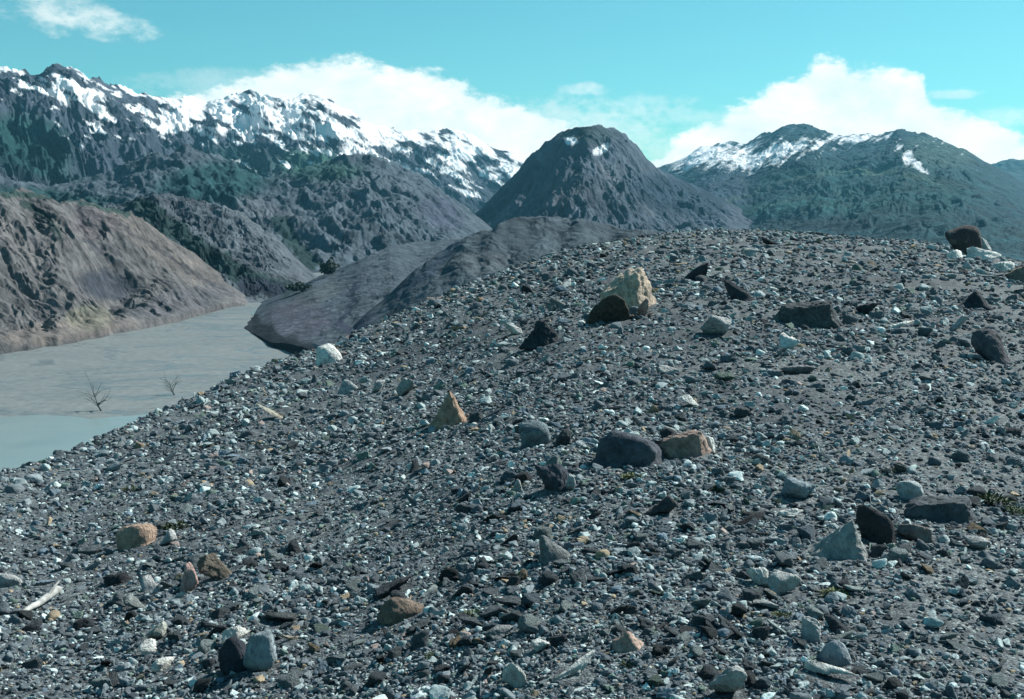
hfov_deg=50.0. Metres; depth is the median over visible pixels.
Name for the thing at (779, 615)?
moss plant
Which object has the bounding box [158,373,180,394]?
bare snag
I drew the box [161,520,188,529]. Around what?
moss plant
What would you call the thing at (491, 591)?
stone
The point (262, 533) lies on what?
stone
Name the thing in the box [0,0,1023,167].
sky
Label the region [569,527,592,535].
stone
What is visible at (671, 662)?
stone
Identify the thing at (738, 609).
stone
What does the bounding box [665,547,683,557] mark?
stone
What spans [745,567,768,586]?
rock
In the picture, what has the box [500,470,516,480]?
stone
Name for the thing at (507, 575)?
stone
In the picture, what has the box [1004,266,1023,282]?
rock
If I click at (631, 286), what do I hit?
boulder
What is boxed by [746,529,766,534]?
stone
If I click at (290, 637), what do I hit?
rock
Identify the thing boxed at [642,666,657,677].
stone
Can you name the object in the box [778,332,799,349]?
rock
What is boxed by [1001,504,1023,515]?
moss plant
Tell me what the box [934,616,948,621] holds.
stone
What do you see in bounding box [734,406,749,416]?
stone
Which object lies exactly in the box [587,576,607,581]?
stone
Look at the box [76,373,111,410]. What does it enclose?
bare snag
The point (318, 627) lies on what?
stone
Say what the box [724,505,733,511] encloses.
stone
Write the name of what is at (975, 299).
boulder
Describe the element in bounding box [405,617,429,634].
stone
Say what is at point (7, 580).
rock
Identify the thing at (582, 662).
driftwood
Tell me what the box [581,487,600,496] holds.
stone
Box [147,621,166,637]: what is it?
rock
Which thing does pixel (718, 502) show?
stone
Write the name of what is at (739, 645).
stone
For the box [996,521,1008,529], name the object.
stone
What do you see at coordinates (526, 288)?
rock
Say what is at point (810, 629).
rock
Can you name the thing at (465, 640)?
stone
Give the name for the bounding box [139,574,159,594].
rock
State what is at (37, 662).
stone
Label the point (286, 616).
rock
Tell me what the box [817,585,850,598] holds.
moss plant
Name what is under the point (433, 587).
stone
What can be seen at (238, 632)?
rock
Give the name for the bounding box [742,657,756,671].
stone
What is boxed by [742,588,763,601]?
stone
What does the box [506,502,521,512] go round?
stone
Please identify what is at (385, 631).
stone
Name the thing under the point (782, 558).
stone
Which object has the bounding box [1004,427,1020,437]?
stone
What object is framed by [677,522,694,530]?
stone
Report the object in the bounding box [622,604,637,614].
stone
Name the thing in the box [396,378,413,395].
rock
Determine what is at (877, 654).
stone
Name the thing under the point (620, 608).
stone
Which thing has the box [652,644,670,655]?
stone
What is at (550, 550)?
boulder
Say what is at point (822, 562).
stone
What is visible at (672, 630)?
stone
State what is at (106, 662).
stone
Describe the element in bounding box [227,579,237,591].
stone
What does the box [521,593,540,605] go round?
stone
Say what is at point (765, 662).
stone
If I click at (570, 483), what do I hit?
rock
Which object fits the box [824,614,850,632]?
stone
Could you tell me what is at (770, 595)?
stone
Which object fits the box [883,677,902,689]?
stone
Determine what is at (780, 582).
rock
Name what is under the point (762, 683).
stone
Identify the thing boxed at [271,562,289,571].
stone
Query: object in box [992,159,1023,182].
distant mountain
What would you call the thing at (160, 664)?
rock
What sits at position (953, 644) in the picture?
stone
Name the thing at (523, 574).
stone
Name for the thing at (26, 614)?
stone
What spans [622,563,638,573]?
stone
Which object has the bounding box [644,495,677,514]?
rock
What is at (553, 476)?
boulder
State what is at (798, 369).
rock
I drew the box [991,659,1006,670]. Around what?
stone
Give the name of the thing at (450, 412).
boulder
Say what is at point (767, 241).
rock
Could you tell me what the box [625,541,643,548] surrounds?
stone
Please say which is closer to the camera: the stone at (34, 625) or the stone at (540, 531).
the stone at (540, 531)
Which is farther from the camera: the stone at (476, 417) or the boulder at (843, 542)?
the stone at (476, 417)
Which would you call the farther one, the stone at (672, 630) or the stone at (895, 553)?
the stone at (895, 553)
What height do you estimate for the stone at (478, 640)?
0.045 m
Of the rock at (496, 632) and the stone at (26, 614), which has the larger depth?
the stone at (26, 614)
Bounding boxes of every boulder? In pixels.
[116,523,156,550]
[179,562,198,592]
[197,552,232,579]
[218,636,246,675]
[243,628,276,670]
[315,343,341,365]
[375,575,412,597]
[376,597,423,624]
[428,391,466,429]
[518,319,558,349]
[519,420,550,446]
[534,463,568,491]
[539,535,569,563]
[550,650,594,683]
[586,294,631,325]
[589,431,664,466]
[600,267,656,307]
[658,430,711,457]
[683,263,707,280]
[699,315,731,333]
[707,665,747,692]
[723,279,754,300]
[772,300,842,328]
[780,476,815,497]
[807,519,867,561]
[856,505,895,544]
[895,480,923,498]
[903,496,978,523]
[945,225,981,254]
[958,290,993,309]
[971,328,1013,364]
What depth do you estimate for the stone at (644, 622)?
4.26 m
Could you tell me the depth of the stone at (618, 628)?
4.19 m
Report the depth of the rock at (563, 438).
8.02 m
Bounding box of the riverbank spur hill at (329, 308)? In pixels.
[244,238,463,353]
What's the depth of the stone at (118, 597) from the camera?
6.38 m
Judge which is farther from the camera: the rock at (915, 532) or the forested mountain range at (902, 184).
the forested mountain range at (902, 184)
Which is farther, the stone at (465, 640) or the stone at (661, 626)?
the stone at (465, 640)
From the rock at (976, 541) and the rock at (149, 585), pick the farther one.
the rock at (149, 585)
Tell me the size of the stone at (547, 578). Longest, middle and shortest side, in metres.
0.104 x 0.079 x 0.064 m
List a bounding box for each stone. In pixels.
[16,610,33,620]
[21,656,43,668]
[22,617,41,632]
[57,561,74,569]
[67,643,87,651]
[73,617,94,630]
[77,544,101,554]
[84,625,100,634]
[89,676,111,687]
[100,659,110,664]
[108,671,118,687]
[111,590,126,606]
[124,611,136,620]
[134,637,147,652]
[143,562,156,566]
[149,670,174,683]
[153,521,166,529]
[160,581,179,587]
[164,679,178,685]
[166,630,181,643]
[172,615,189,624]
[179,503,192,512]
[186,553,205,568]
[193,677,212,693]
[198,639,216,653]
[201,621,215,629]
[207,624,227,638]
[211,607,229,618]
[223,603,239,610]
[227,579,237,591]
[232,545,246,553]
[242,559,257,567]
[248,585,259,594]
[250,529,265,538]
[253,598,261,604]
[264,548,284,560]
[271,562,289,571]
[277,475,290,485]
[277,671,300,691]
[285,539,301,553]
[289,668,304,676]
[308,642,319,652]
[309,561,322,567]
[309,578,321,582]
[314,623,329,632]
[321,597,331,602]
[325,654,345,664]
[343,662,364,670]
[344,578,360,590]
[351,639,366,648]
[363,670,385,687]
[376,655,386,662]
[378,519,397,531]
[382,628,395,636]
[387,646,402,661]
[390,590,405,597]
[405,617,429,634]
[410,459,418,472]
[411,629,429,649]
[420,584,437,596]
[433,664,450,670]
[435,674,450,683]
[438,568,458,580]
[447,628,458,636]
[449,635,461,648]
[454,585,472,595]
[455,504,472,513]
[456,492,470,504]
[457,635,472,645]
[457,663,471,671]
[458,611,468,616]
[458,616,482,626]
[468,412,483,422]
[471,638,482,644]
[475,556,488,570]
[480,605,506,617]
[483,514,505,520]
[483,588,497,594]
[483,667,492,675]
[484,621,506,628]
[488,660,500,664]
[495,572,516,578]
[495,596,520,605]
[498,610,522,622]
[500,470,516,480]
[500,533,517,545]
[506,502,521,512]
[506,576,520,586]
[513,434,520,440]
[514,471,531,483]
[517,568,527,580]
[518,614,546,633]
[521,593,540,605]
[532,527,551,539]
[539,571,558,585]
[546,454,558,464]
[549,633,567,647]
[552,559,567,566]
[559,600,572,611]
[561,565,571,572]
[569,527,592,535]
[569,568,586,586]
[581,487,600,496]
[582,547,597,553]
[583,629,589,641]
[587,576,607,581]
[598,629,610,636]
[604,569,623,575]
[610,605,629,613]
[611,625,626,636]
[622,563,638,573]
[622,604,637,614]
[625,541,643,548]
[627,510,641,516]
[627,589,640,596]
[633,533,648,542]
[636,615,654,628]
[641,550,659,555]
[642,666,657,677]
[647,674,662,687]
[649,590,663,595]
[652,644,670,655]
[654,622,666,629]
[659,427,676,437]
[663,626,680,635]
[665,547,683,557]
[665,656,678,670]
[676,631,690,642]
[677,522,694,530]
[679,625,695,635]
[684,570,703,580]
[686,538,704,549]
[689,644,702,657]
[690,598,711,607]
[691,615,714,626]
[697,664,718,678]
[699,581,711,590]
[699,626,717,639]
[700,560,723,572]
[702,614,714,619]
[705,620,716,629]
[708,500,725,505]
[713,646,729,654]
[717,613,732,629]
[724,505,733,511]
[725,627,738,640]
[730,628,749,638]
[731,602,746,615]
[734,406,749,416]
[734,513,754,524]
[736,642,749,647]
[742,511,764,520]
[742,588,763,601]
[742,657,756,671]
[744,670,755,686]
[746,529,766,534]
[747,538,762,549]
[751,454,769,464]
[751,678,770,689]
[752,626,770,640]
[760,587,782,600]
[760,660,775,665]
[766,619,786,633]
[773,550,793,565]
[792,636,807,647]
[796,526,813,540]
[807,606,823,618]
[814,557,831,568]
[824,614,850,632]
[828,630,855,639]
[837,578,848,590]
[842,584,867,591]
[851,665,868,674]
[863,672,882,681]
[869,544,887,557]
[875,652,885,657]
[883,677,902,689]
[887,547,908,562]
[893,463,906,472]
[899,540,913,552]
[900,571,913,578]
[910,656,926,663]
[916,523,928,526]
[920,563,933,573]
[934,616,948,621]
[939,633,957,640]
[946,639,961,649]
[949,449,969,461]
[958,597,970,604]
[963,532,986,541]
[966,522,986,533]
[967,485,986,498]
[969,496,980,506]
[979,613,1002,625]
[987,673,1008,689]
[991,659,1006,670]
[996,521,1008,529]
[1001,495,1017,501]
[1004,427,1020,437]
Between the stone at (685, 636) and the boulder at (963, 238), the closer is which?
the stone at (685, 636)
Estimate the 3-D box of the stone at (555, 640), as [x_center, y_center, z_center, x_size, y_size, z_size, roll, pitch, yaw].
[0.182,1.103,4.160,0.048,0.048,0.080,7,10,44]
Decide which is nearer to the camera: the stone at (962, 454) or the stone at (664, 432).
the stone at (962, 454)
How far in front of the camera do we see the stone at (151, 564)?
7.17 m
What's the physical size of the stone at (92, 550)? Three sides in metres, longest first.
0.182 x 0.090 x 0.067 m
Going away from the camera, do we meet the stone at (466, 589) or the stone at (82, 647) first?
the stone at (466, 589)
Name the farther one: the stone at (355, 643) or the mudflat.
the mudflat
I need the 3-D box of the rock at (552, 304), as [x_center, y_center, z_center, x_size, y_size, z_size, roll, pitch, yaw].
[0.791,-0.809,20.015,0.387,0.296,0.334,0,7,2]
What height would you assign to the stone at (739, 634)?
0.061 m
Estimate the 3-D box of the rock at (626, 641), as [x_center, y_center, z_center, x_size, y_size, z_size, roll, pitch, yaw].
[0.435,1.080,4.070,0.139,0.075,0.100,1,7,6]
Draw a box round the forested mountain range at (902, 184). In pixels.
[658,123,1023,260]
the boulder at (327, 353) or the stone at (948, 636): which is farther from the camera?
the boulder at (327, 353)
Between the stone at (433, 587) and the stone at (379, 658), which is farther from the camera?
the stone at (433, 587)
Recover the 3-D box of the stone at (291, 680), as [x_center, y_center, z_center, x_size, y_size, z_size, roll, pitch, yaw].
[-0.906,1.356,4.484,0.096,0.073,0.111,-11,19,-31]
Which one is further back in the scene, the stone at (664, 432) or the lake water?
the lake water
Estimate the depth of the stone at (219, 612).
5.65 m
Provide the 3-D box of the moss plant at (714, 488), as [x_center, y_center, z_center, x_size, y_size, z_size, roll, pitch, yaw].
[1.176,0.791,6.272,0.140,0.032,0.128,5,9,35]
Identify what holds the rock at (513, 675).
on the moraine ground at (812, 677)
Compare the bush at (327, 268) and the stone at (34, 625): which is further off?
the bush at (327, 268)
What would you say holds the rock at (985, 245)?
on the moraine ground at (812, 677)
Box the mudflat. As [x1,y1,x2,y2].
[0,303,294,418]
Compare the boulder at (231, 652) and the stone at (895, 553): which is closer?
the boulder at (231, 652)
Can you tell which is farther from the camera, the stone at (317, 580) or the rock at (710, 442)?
the rock at (710, 442)
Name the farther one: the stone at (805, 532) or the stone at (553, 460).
the stone at (553, 460)
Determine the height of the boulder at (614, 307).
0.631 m
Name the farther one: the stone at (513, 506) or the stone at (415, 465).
the stone at (415, 465)
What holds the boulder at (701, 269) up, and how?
on the moraine ground at (812, 677)
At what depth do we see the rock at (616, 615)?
4.29 m
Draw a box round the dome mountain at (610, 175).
[475,124,751,231]
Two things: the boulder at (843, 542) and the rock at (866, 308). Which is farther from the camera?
the rock at (866, 308)
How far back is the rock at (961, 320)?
15.57 m
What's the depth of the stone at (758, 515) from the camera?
5.83 m
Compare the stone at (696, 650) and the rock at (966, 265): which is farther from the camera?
the rock at (966, 265)
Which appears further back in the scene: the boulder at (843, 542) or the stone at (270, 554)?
the stone at (270, 554)
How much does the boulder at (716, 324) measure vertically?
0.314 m
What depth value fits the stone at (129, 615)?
6.03 m
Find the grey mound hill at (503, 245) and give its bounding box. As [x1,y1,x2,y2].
[353,216,668,329]
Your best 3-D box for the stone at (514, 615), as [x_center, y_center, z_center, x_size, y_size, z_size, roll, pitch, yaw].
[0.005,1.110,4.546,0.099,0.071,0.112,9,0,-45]
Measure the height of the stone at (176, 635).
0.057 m
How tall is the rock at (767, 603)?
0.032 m
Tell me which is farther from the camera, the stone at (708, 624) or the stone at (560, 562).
the stone at (560, 562)
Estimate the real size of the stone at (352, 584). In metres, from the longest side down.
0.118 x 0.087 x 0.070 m
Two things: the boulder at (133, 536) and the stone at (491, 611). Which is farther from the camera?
the boulder at (133, 536)
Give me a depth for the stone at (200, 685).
4.61 m
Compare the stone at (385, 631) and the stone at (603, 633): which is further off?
the stone at (385, 631)
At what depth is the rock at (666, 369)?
11.52 m
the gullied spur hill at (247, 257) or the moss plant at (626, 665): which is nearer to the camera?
the moss plant at (626, 665)
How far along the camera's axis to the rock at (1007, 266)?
38.70 m
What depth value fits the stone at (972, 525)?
5.66 m
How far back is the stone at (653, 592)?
4.64 m
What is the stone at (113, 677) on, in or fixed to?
on the moraine ground at (812, 677)
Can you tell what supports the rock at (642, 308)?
on the moraine ground at (812, 677)
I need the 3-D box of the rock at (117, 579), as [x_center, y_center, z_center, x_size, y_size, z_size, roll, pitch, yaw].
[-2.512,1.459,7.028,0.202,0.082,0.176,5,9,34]
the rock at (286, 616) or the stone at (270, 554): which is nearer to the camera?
the rock at (286, 616)
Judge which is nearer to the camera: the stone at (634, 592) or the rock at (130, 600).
the stone at (634, 592)
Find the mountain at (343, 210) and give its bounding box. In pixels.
[0,143,491,272]
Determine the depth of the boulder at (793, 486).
6.21 m
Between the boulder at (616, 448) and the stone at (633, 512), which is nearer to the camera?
the stone at (633, 512)
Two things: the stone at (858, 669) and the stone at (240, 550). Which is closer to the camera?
the stone at (858, 669)
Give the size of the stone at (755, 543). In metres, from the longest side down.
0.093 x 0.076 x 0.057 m
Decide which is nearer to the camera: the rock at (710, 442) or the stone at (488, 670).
the stone at (488, 670)
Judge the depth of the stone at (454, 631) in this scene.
4.55 m
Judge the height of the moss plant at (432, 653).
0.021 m
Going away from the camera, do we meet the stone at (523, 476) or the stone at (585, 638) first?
the stone at (585, 638)
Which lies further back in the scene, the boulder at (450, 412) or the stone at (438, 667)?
the boulder at (450, 412)
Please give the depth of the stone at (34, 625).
5.96 m
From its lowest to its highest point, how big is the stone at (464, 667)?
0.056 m
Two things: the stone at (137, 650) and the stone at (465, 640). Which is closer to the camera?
the stone at (465, 640)
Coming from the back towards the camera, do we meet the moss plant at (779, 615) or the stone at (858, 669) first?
the moss plant at (779, 615)
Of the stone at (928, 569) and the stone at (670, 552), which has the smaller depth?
the stone at (928, 569)
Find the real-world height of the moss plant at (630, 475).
0.048 m
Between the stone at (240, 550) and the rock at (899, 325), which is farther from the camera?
the rock at (899, 325)
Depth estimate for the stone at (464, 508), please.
6.66 m
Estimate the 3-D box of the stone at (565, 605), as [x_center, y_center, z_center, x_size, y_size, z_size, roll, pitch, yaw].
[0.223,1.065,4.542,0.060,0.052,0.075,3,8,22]
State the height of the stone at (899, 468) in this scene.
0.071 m
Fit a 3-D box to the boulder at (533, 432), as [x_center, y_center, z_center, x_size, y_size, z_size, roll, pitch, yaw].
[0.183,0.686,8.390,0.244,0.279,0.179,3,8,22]
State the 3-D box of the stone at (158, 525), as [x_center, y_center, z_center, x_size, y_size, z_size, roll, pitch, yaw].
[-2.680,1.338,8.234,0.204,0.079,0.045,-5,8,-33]
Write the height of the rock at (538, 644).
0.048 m
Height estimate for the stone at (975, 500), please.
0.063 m
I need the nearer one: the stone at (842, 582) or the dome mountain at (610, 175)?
the stone at (842, 582)
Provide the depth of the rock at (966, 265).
35.87 m
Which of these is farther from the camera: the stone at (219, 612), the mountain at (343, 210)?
the mountain at (343, 210)
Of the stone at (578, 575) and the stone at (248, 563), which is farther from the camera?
the stone at (248, 563)
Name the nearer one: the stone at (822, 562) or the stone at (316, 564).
the stone at (822, 562)
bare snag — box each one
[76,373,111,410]
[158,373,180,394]
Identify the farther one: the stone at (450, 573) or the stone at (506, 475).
the stone at (506, 475)
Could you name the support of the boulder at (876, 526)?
on the moraine ground at (812, 677)
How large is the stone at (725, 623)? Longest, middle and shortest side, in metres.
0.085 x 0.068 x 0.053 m
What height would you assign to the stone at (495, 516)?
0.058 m
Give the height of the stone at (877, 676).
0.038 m
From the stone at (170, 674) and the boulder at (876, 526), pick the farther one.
the boulder at (876, 526)
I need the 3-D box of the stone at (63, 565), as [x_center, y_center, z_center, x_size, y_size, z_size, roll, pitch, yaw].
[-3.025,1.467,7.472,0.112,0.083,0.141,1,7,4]
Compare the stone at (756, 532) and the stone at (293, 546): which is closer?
the stone at (756, 532)
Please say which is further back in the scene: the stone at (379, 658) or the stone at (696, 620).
the stone at (379, 658)
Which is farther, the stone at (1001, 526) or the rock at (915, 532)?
the stone at (1001, 526)
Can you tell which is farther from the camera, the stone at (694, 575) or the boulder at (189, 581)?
the boulder at (189, 581)
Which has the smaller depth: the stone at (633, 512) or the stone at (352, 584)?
the stone at (352, 584)
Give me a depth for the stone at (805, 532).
5.49 m
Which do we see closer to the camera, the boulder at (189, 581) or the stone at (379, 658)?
the stone at (379, 658)
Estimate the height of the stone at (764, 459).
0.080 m
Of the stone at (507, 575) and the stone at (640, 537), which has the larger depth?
the stone at (640, 537)
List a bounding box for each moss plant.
[121,485,137,490]
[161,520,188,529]
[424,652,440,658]
[456,608,481,617]
[620,658,636,667]
[621,472,645,479]
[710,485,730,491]
[771,610,790,619]
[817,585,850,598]
[965,490,1017,507]
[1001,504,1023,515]
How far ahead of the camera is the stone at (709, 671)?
3.76 m
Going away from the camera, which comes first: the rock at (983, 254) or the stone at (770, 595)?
the stone at (770, 595)
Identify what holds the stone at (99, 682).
on the moraine ground at (812, 677)
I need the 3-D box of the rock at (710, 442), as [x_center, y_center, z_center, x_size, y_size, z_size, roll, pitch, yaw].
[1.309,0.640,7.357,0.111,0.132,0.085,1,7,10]
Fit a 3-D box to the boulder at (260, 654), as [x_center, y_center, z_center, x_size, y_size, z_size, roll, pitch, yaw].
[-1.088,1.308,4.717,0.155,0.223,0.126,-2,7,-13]
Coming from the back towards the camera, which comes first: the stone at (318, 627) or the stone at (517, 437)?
the stone at (517, 437)
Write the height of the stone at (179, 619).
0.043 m
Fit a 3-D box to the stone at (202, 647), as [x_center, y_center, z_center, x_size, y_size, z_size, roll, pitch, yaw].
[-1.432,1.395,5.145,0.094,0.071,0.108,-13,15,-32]
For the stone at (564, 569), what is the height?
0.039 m
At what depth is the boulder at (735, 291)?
17.81 m
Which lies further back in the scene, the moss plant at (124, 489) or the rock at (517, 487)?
the moss plant at (124, 489)
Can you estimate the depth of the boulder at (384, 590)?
5.48 m
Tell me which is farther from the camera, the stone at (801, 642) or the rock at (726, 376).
the rock at (726, 376)
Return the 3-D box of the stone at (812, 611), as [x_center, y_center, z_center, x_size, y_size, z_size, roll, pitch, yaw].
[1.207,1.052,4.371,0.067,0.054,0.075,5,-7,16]
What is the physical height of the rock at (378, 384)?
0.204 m
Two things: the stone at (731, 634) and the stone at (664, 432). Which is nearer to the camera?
the stone at (731, 634)
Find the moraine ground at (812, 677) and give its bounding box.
[0,229,1023,698]
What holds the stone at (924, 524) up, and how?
on the moraine ground at (812, 677)
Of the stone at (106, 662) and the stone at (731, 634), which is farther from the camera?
the stone at (106, 662)
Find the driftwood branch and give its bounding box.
[16,581,61,616]
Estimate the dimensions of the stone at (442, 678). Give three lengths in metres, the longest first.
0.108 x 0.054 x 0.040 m
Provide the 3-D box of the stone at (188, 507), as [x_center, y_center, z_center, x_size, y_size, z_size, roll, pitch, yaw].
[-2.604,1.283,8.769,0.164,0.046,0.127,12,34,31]
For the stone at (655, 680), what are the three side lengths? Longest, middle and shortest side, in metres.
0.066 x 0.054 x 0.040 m
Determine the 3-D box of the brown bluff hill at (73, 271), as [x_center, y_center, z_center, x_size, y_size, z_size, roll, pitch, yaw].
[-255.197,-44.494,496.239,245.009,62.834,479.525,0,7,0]
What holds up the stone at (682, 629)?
on the moraine ground at (812, 677)
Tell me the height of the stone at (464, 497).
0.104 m
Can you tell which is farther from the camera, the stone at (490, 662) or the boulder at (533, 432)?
the boulder at (533, 432)
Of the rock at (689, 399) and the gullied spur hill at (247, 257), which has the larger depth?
the gullied spur hill at (247, 257)
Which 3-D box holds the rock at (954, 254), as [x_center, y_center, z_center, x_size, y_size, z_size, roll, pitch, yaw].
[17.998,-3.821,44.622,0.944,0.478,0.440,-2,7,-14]
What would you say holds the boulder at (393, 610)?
on the moraine ground at (812, 677)
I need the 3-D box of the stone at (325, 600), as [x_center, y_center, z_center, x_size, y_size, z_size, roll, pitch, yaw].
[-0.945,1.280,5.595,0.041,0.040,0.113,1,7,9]
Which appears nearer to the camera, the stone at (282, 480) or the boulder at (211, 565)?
the boulder at (211, 565)
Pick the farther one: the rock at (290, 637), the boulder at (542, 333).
the boulder at (542, 333)
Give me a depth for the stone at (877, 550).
5.19 m
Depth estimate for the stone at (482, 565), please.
5.38 m
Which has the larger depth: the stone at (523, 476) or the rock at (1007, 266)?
the rock at (1007, 266)
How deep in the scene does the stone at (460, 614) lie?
4.74 m
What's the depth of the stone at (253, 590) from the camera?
5.98 m
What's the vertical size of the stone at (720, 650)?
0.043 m
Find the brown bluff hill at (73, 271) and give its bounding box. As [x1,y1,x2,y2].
[0,187,248,353]
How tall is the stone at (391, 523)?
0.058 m
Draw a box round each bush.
[285,281,311,291]
[318,257,339,274]
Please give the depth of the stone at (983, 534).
5.50 m
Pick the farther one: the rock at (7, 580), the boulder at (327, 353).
the boulder at (327, 353)
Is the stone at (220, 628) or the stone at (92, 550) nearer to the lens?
the stone at (220, 628)
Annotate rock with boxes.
[0,573,22,586]
[102,572,133,585]
[123,593,144,607]
[138,638,156,655]
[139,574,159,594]
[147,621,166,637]
[151,657,174,671]
[160,529,176,544]
[222,626,250,642]
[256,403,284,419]
[261,612,296,620]
[276,634,298,639]
[337,380,357,394]
[372,380,384,392]
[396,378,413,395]
[483,624,512,640]
[501,662,526,687]
[503,322,521,334]
[512,479,522,491]
[521,284,532,292]
[531,638,549,651]
[545,297,565,311]
[552,428,570,447]
[556,279,570,291]
[566,474,575,489]
[609,613,623,629]
[611,631,643,652]
[637,299,648,315]
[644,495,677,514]
[657,365,679,374]
[681,395,697,405]
[704,436,715,451]
[714,372,735,380]
[742,247,757,256]
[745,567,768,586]
[752,600,781,608]
[761,237,778,244]
[767,569,801,595]
[775,508,803,516]
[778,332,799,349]
[780,365,815,373]
[800,615,820,643]
[803,660,856,674]
[816,640,851,665]
[855,302,879,313]
[890,320,914,327]
[895,524,932,542]
[946,249,962,258]
[949,315,967,330]
[962,261,973,269]
[962,535,989,547]
[966,246,1000,259]
[981,237,991,250]
[990,261,1014,271]
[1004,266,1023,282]
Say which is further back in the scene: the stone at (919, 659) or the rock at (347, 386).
the rock at (347, 386)
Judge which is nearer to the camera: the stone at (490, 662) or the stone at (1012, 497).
the stone at (490, 662)
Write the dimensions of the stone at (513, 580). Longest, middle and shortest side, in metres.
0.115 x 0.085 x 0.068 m
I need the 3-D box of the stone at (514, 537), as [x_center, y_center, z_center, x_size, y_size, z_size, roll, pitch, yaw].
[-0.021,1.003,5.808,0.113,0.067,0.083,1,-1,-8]
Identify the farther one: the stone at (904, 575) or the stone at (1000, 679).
the stone at (904, 575)
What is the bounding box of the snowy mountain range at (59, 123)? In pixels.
[0,63,523,213]
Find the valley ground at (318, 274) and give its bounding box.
[249,273,323,338]
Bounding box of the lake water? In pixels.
[0,413,148,471]
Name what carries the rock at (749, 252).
on the moraine ground at (812, 677)
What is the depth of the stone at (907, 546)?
5.27 m
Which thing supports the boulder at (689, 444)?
on the moraine ground at (812, 677)
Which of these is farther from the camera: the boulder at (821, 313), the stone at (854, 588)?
the boulder at (821, 313)
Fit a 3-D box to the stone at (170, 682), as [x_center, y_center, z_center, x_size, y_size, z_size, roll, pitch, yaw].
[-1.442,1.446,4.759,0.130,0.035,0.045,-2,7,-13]
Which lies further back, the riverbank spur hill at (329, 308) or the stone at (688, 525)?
the riverbank spur hill at (329, 308)
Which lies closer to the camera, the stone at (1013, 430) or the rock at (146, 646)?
the rock at (146, 646)
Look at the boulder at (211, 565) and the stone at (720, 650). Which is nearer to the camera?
the stone at (720, 650)
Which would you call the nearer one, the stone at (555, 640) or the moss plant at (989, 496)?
the stone at (555, 640)
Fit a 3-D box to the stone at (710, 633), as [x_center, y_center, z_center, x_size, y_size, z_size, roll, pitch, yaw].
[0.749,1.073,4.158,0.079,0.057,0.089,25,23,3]
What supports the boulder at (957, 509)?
on the moraine ground at (812, 677)
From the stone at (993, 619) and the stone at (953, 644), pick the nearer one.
the stone at (953, 644)
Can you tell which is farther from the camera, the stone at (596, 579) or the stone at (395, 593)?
the stone at (395, 593)
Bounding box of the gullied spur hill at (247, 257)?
[104,193,317,302]
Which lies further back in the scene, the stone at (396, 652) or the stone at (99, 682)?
the stone at (99, 682)
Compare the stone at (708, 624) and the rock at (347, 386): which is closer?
the stone at (708, 624)
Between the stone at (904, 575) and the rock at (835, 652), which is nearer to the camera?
the rock at (835, 652)
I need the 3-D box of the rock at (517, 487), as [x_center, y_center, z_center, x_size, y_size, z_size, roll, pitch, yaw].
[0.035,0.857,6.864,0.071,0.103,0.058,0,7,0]
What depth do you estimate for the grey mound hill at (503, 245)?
411.86 m
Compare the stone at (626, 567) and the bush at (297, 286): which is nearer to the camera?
the stone at (626, 567)
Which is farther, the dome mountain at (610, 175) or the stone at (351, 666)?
the dome mountain at (610, 175)
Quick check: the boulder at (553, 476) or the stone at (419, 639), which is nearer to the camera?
the stone at (419, 639)
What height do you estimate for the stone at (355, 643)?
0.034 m
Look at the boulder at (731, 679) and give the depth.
3.59 m
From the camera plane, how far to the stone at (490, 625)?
4.51 m
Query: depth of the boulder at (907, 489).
6.30 m
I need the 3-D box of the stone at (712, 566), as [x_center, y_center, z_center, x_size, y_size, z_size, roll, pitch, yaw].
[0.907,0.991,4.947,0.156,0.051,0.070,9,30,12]
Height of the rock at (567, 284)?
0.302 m
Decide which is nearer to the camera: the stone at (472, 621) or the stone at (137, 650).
the stone at (472, 621)

